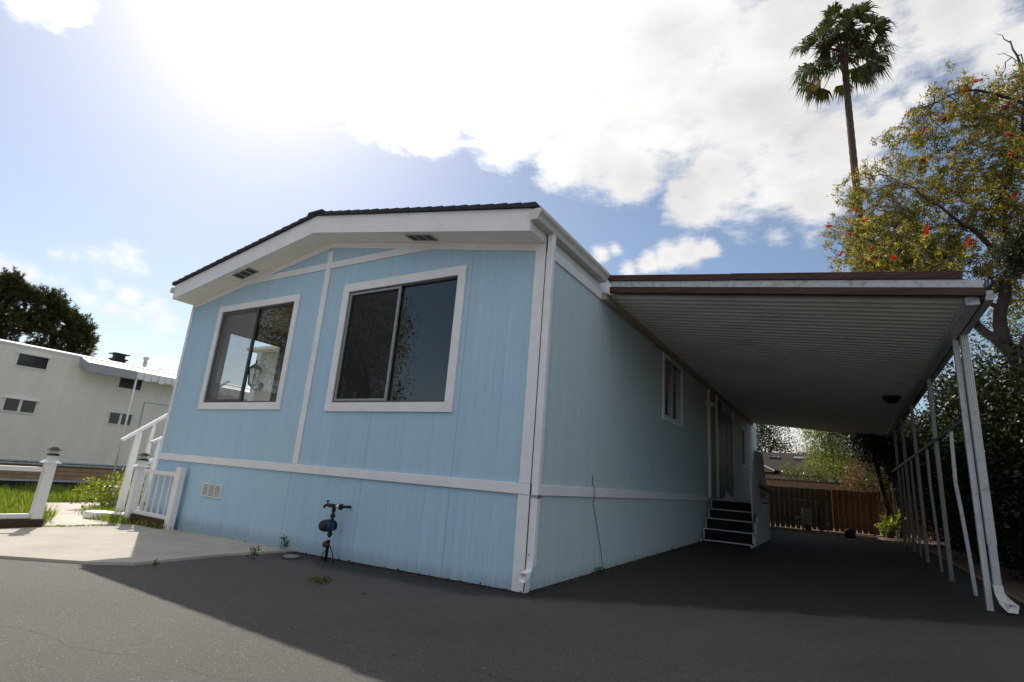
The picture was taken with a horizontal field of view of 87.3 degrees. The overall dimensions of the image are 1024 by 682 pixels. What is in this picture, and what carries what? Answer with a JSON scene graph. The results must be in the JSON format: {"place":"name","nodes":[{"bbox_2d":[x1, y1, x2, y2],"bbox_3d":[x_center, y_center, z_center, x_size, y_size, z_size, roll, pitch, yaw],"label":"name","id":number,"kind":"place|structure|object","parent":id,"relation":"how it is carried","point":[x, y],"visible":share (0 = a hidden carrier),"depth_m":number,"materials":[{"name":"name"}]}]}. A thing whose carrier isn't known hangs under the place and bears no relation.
{"place":"outdoors","nodes":[
{"label":"outdoors","id":0,"kind":"place"},
{"bbox_2d":[0,480,174,529],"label":"lawn grass","id":1,"kind":"structure","parent":0,"point":[17,499],"depth_m":9.34,"materials":[{"name":"green plant"}]},
{"bbox_2d":[44,502,138,526],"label":"walkway","id":2,"kind":"structure","parent":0,"point":[66,515],"depth_m":8.62,"materials":[{"name":"concrete"}]},
{"bbox_2d":[83,510,123,518],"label":"stepping slab","id":3,"kind":"structure","parent":2,"relation":"on","point":[89,513],"depth_m":8.44,"materials":[{"name":"white paint"}]},
{"bbox_2d":[109,485,141,507],"bbox_3d":[-7.697,3.106,10.667,0.612,0.410,0.612,-4,-17,31],"label":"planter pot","id":4,"kind":"object","parent":2,"relation":"on","point":[115,501],"visible":0.03,"depth_m":10.42,"materials":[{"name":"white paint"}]},
{"bbox_2d":[115,413,167,511],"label":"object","id":5,"kind":"structure","parent":2,"relation":"on","point":[129,469],"depth_m":9.01,"materials":[{"name":"white paint"}]},
{"bbox_2d":[0,524,291,565],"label":"concrete apron","id":6,"kind":"object","parent":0,"point":[130,544],"visible":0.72,"depth_m":6.08,"materials":[{"name":"beige concrete"}]},
{"bbox_2d":[123,453,186,529],"bbox_3d":[-5.361,2.232,8.044,1.258,1.045,0.196,-4,-17,31],"label":"fence","id":7,"kind":"object","parent":6,"relation":"on","point":[140,472],"visible":0.91,"depth_m":8.00,"materials":[{"name":"white paint"}]},
{"bbox_2d":[279,534,289,548],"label":"weed","id":8,"kind":"object","parent":6,"relation":"on","point":[284,539],"visible":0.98,"depth_m":6.45,"materials":[{"name":"green plant"}]},
{"bbox_2d":[0,529,1023,681],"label":"road","id":9,"kind":"structure","parent":0,"point":[784,606],"depth_m":3.81,"materials":[{"name":"grey asphalt"}]},
{"bbox_2d":[152,558,158,567],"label":"weed","id":10,"kind":"object","parent":9,"relation":"on","point":[154,564],"visible":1,"depth_m":5.01,"materials":[{"name":"green plant"}]},
{"bbox_2d":[246,546,260,558],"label":"weed","id":11,"kind":"object","parent":9,"relation":"on","point":[254,553],"visible":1,"depth_m":5.83,"materials":[{"name":"green plant"}]},
{"bbox_2d":[283,554,299,558],"bbox_3d":[-2.454,2.397,5.976,0.174,0.024,0.174,-4,-17,31],"label":"access lid","id":12,"kind":"object","parent":9,"relation":"on","point":[290,556],"visible":1,"depth_m":5.93,"materials":[{"name":"plastic"}]},
{"bbox_2d":[307,575,332,583],"bbox_3d":[-1.720,2.127,4.780,0.237,0.081,0.240,-4,-17,31],"label":"ground cover","id":13,"kind":"object","parent":9,"relation":"on","point":[321,579],"visible":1,"depth_m":4.78,"materials":[{"name":"green plant"}]},
{"bbox_2d":[700,451,769,547],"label":"entry steps","id":14,"kind":"structure","parent":9,"relation":"on","point":[744,523],"depth_m":10.85,"materials":[{"name":"wood"}]},
{"bbox_2d":[601,271,1019,613],"bbox_3d":[5.991,2.369,10.808,3.826,3.469,13.070,-4,-17,31],"label":"carport","id":15,"kind":"object","parent":9,"relation":"on","point":[841,352],"visible":0.98,"depth_m":6.92,"materials":[{"name":"metal"}]},
{"bbox_2d":[882,395,901,403],"bbox_3d":[6.951,1.082,9.830,0.280,0.125,0.320,-4,-17,31],"label":"ceiling light","id":16,"kind":"object","parent":15,"relation":"attached to","point":[891,399],"visible":1,"depth_m":9.74,"materials":[{"name":"black plastic"}]},
{"bbox_2d":[0,0,1023,454],"label":"sky","id":17,"kind":"structure","parent":0,"point":[144,144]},
{"bbox_2d":[43,522,1023,599],"bbox_3d":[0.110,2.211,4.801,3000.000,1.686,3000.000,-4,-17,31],"label":"ground","id":18,"kind":"structure","parent":0,"point":[1011,584],"depth_m":10.34,"materials":[{"name":"soil"}]},
{"bbox_2d":[0,447,61,527],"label":"fence","id":19,"kind":"object","parent":18,"relation":"on","point":[33,517],"visible":0.99,"depth_m":7.17,"materials":[{"name":"white paint"}]},
{"bbox_2d":[0,266,100,356],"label":"tree","id":20,"kind":"object","parent":18,"relation":"on","point":[74,333],"visible":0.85,"depth_m":22.58,"materials":[{"name":"green plant"}]},
{"bbox_2d":[69,467,149,507],"bbox_3d":[-7.300,2.777,10.115,1.880,0.934,0.950,2,-15,11],"label":"flowering bush","id":21,"kind":"object","parent":18,"relation":"on","point":[105,496],"visible":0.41,"depth_m":9.99,"materials":[{"name":"green plant"}]},
{"bbox_2d":[0,339,249,487],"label":"trailer home","id":22,"kind":"object","parent":18,"relation":"on","point":[84,414],"visible":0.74,"depth_m":15.16,"materials":[{"name":"white metal"}]},
{"bbox_2d":[0,397,39,414],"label":"window","id":23,"kind":"structure","parent":22,"relation":"in","point":[10,404],"depth_m":14.15,"materials":[{"name":"white paint"}]},
{"bbox_2d":[14,352,52,370],"bbox_3d":[-12.884,0.555,14.446,0.060,0.365,0.760,-4,-17,31],"label":"window","id":24,"kind":"structure","parent":22,"relation":"in","point":[26,360],"depth_m":14.45,"materials":[{"name":"black glass"}]},
{"bbox_2d":[106,411,134,426],"bbox_3d":[-11.750,2.341,16.115,0.060,0.375,0.700,-4,-17,31],"label":"window","id":25,"kind":"structure","parent":22,"relation":"in","point":[114,418],"depth_m":16.09,"materials":[{"name":"white glass"}]},
{"bbox_2d":[117,377,143,391],"bbox_3d":[-11.649,1.311,16.409,0.060,0.365,0.730,-4,-17,31],"label":"window","id":26,"kind":"structure","parent":22,"relation":"in","point":[123,383],"depth_m":16.39,"materials":[{"name":"black glass"}]},
{"bbox_2d":[135,403,168,465],"bbox_3d":[-11.312,2.933,16.824,0.008,1.870,0.770,-4,-17,31],"label":"door","id":27,"kind":"structure","parent":22,"relation":"in","point":[151,412],"depth_m":16.83,"materials":[{"name":"white"}]},
{"bbox_2d":[318,500,350,562],"bbox_3d":[-2.026,2.114,5.970,0.339,0.640,0.222,2,-14,8],"label":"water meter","id":28,"kind":"object","parent":18,"relation":"on","point":[329,526],"visible":1,"depth_m":5.97,"materials":[{"name":"metal"}]},
{"bbox_2d":[146,201,756,592],"bbox_3d":[0.551,2.482,13.944,8.925,4.411,16.387,-4,-17,31],"label":"mobile home","id":29,"kind":"object","parent":18,"relation":"on","point":[484,394],"visible":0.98,"depth_m":6.67,"materials":[{"name":"blue"}]},
{"bbox_2d":[197,294,301,409],"bbox_3d":[-3.873,0.194,7.920,1.970,1.640,0.084,-4,-17,31],"label":"window","id":30,"kind":"structure","parent":29,"relation":"in","point":[235,333],"depth_m":8.05,"materials":[{"name":"white paint"}]},
{"bbox_2d":[248,360,263,390],"bbox_3d":[-5.616,0.745,11.753,0.268,0.667,0.372,-4,-17,31],"label":"wall lantern","id":31,"kind":"object","parent":29,"relation":"attached to","point":[255,370],"depth_m":11.65,"materials":[{"name":"clear glass"}]},
{"bbox_2d":[255,338,281,400],"bbox_3d":[-4.813,0.916,9.723,0.040,1.970,1.080,-4,-17,31],"label":"window","id":32,"kind":"structure","parent":29,"relation":"in","point":[280,349],"depth_m":10.22,"materials":[{"name":"white paint"}]},
{"bbox_2d":[324,265,467,411],"bbox_3d":[-1.413,0.014,6.443,2.000,1.680,0.084,-4,-17,31],"label":"window","id":33,"kind":"structure","parent":29,"relation":"in","point":[459,273],"depth_m":6.40,"materials":[{"name":"white paint"}]},
{"bbox_2d":[592,479,602,566],"bbox_3d":[1.012,2.132,6.283,0.029,1.074,0.406,-4,-17,31],"label":"loose cable","id":34,"kind":"object","parent":29,"relation":"attached to","point":[596,521],"visible":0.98,"depth_m":6.24,"materials":[{"name":"black plastic"}]},
{"bbox_2d":[662,352,682,428],"bbox_3d":[2.839,0.905,9.542,0.081,1.148,1.310,-4,-17,31],"label":"window","id":35,"kind":"structure","parent":29,"relation":"in","point":[672,389],"depth_m":9.56,"materials":[{"name":"white paint"}]},
{"bbox_2d":[706,400,714,406],"bbox_3d":[4.354,1.376,11.814,0.160,0.135,0.210,-4,-17,31],"label":"porch light","id":36,"kind":"object","parent":29,"relation":"attached to","point":[711,404],"visible":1,"depth_m":11.75,"materials":[{"name":"white paint"}]},
{"bbox_2d":[722,412,732,497],"bbox_3d":[5.448,2.898,13.650,0.095,2.070,1.650,-4,-17,31],"label":"door","id":37,"kind":"structure","parent":29,"relation":"in","point":[726,420],"depth_m":13.71,"materials":[{"name":"paint"}]},
{"bbox_2d":[740,425,745,468],"bbox_3d":[6.792,3.118,15.831,0.056,1.210,0.760,-4,-17,31],"label":"window","id":38,"kind":"structure","parent":29,"relation":"in","point":[741,427],"depth_m":15.93,"materials":[{"name":"white paint"}]},
{"bbox_2d":[177,528,934,594],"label":"leaf litter","id":39,"kind":"object","parent":18,"relation":"on","point":[644,559],"visible":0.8,"depth_m":6.11,"materials":[{"name":"brown plant"}]},
{"bbox_2d":[595,566,613,574],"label":"weed","id":40,"kind":"object","parent":18,"relation":"on","point":[601,571],"visible":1,"depth_m":6.08,"materials":[{"name":"green plant"}]},
{"bbox_2d":[756,424,804,453],"bbox_3d":[16.193,7.362,34.511,5.243,6.921,3.978,-4,-17,31],"label":"background tree","id":41,"kind":"object","parent":18,"relation":"on","point":[774,441],"visible":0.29,"depth_m":34.04,"materials":[{"name":"green plant"}]},
{"bbox_2d":[768,498,820,530],"bbox_3d":[8.743,5.379,16.651,1.428,0.899,0.028,-4,-17,31],"label":"pipe frame","id":42,"kind":"object","parent":18,"relation":"on","point":[801,500],"visible":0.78,"depth_m":16.58,"materials":[{"name":"black metal"}]},
{"bbox_2d":[760,485,832,530],"bbox_3d":[8.343,5.312,17.228,3.330,1.321,0.105,-4,-17,31],"label":"wood fence","id":43,"kind":"object","parent":18,"relation":"on","point":[787,514],"visible":0.48,"depth_m":16.86,"materials":[{"name":"brown wood"}]},
{"bbox_2d":[802,508,811,530],"bbox_3d":[8.987,5.430,16.362,0.252,0.636,0.200,-4,-17,31],"label":"utility box","id":44,"kind":"object","parent":18,"relation":"on","point":[807,518],"visible":1,"depth_m":16.28,"materials":[{"name":"black plastic"}]},
{"bbox_2d":[803,445,829,453],"bbox_3d":[21.555,9.633,37.818,2.564,4.983,2.256,-4,-17,31],"label":"background tree","id":45,"kind":"object","parent":18,"relation":"on","point":[814,450],"visible":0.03,"depth_m":38.17,"materials":[{"name":"green plant"}]},
{"bbox_2d":[760,452,881,484],"bbox_3d":[14.767,7.874,29.492,13.000,3.620,9.580,-4,-17,31],"label":"bungalow","id":46,"kind":"object","parent":18,"relation":"on","point":[771,460],"visible":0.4,"depth_m":28.48,"materials":[{"name":"brown paint"}]},
{"bbox_2d":[778,457,877,484],"bbox_3d":[11.421,5.395,19.256,3.365,2.511,1.394,-4,-17,31],"label":"garden shrub","id":47,"kind":"object","parent":18,"relation":"on","point":[821,477],"visible":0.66,"depth_m":19.45,"materials":[{"name":"green plant"}]},
{"bbox_2d":[790,0,899,485],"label":"palm tree","id":48,"kind":"object","parent":18,"relation":"on","point":[852,38],"visible":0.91,"depth_m":22.47,"materials":[{"name":"green plant"}]},
{"bbox_2d":[764,473,929,529],"bbox_3d":[10.904,5.667,18.953,9.504,1.717,0.080,-4,-17,31],"label":"lattice fence","id":49,"kind":"object","parent":18,"relation":"on","point":[801,483],"visible":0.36,"depth_m":19.20,"materials":[{"name":"brown wood"}]},
{"bbox_2d":[844,528,855,537],"bbox_3d":[8.880,5.045,14.112,0.265,0.263,0.260,-4,-17,31],"label":"garbage bag","id":50,"kind":"object","parent":18,"relation":"on","point":[849,533],"visible":0.94,"depth_m":14.04,"materials":[{"name":"black plastic"}]},
{"bbox_2d":[837,454,887,532],"bbox_3d":[11.019,4.564,16.740,1.386,2.813,1.198,2,-15,10],"label":"garden shrub","id":51,"kind":"object","parent":18,"relation":"on","point":[853,473],"visible":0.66,"depth_m":16.83,"materials":[{"name":"green plant"}]},
{"bbox_2d":[859,470,897,511],"bbox_3d":[11.241,4.813,16.120,1.294,2.059,1.003,-4,-17,31],"label":"garden shrub","id":52,"kind":"object","parent":18,"relation":"on","point":[871,486],"visible":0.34,"depth_m":16.33,"materials":[{"name":"green plant"}]},
{"bbox_2d":[843,416,926,537],"bbox_3d":[10.749,3.722,15.227,1.901,3.707,2.242,14,-17,-32],"label":"slim tree","id":53,"kind":"object","parent":18,"relation":"on","point":[882,487],"visible":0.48,"depth_m":15.24,"materials":[{"name":"green plant"}]},
{"bbox_2d":[825,417,944,537],"bbox_3d":[11.146,3.802,16.167,3.196,4.075,2.191,-4,-17,31],"label":"garden shrub","id":54,"kind":"object","parent":18,"relation":"on","point":[853,437],"visible":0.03,"depth_m":16.09,"materials":[{"name":"green plant"}]},
{"bbox_2d":[874,509,905,538],"bbox_3d":[10.228,4.953,14.543,0.852,0.849,0.740,13,-17,-30],"label":"leafy plant","id":55,"kind":"object","parent":18,"relation":"on","point":[886,525],"visible":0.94,"depth_m":14.51,"materials":[{"name":"green plant"}]},
{"bbox_2d":[855,415,927,538],"bbox_3d":[11.120,3.755,15.178,1.919,3.817,2.318,11,-16,-24],"label":"slim tree","id":56,"kind":"object","parent":18,"relation":"on","point":[898,507],"visible":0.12,"depth_m":15.20,"materials":[{"name":"green plant"}]},
{"bbox_2d":[816,34,1023,420],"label":"bottlebrush tree","id":57,"kind":"object","parent":18,"relation":"on","point":[894,250],"visible":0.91,"depth_m":10.89,"materials":[{"name":"green plant"}]},
{"bbox_2d":[832,490,1008,540],"bbox_3d":[12.064,4.980,14.979,5.350,1.234,0.100,-4,-17,31],"label":"wood fence","id":58,"kind":"object","parent":18,"relation":"on","point":[873,504],"visible":0.34,"depth_m":15.95,"materials":[{"name":"red wood"}]},
{"bbox_2d":[886,403,987,551],"bbox_3d":[10.620,3.295,12.818,2.562,4.450,4.081,-4,-17,31],"label":"hedge shrub","id":59,"kind":"object","parent":18,"relation":"on","point":[925,436],"visible":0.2,"depth_m":13.08,"materials":[{"name":"green plant"}]},
{"bbox_2d":[914,341,1023,567],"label":"hedge shrub","id":60,"kind":"object","parent":18,"relation":"on","point":[961,457],"visible":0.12,"depth_m":10.28,"materials":[{"name":"green plant"}]},
{"bbox_2d":[921,546,1023,611],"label":"curb","id":61,"kind":"structure","parent":18,"relation":"on","point":[1018,601],"depth_m":7.03,"materials":[{"name":"grey concrete"}]},
{"bbox_2d":[925,344,1023,578],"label":"hedge shrub","id":62,"kind":"object","parent":18,"relation":"on","point":[1009,438],"visible":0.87,"depth_m":8.15,"materials":[{"name":"green plant"}]},
{"bbox_2d":[926,283,1023,451],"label":"background tree","id":63,"kind":"object","parent":18,"relation":"on","point":[1014,331],"visible":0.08,"depth_m":12.17,"materials":[{"name":"green plant"}]},
{"bbox_2d":[970,283,1023,356],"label":"background tree","id":64,"kind":"object","parent":18,"relation":"on","point":[1008,325],"visible":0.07,"depth_m":13.53,"materials":[{"name":"green plant"}]},
{"bbox_2d":[984,215,1023,283],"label":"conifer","id":65,"kind":"object","parent":18,"relation":"on","point":[1010,253],"visible":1,"depth_m":6.87,"materials":[{"name":"green plant"}]},
{"bbox_2d":[725,491,732,499],"bbox_3d":[4.989,3.547,12.353,0.180,0.195,0.075,-4,-17,31],"label":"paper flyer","id":66,"kind":"object","parent":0,"point":[728,496],"visible":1,"depth_m":12.35,"materials":[{"name":"white paper"}]},
{"bbox_2d":[795,428,868,481],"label":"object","id":67,"kind":"object","parent":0,"point":[835,447],"visible":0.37,"depth_m":20.69,"materials":[{"name":"green plant"}]}
]}

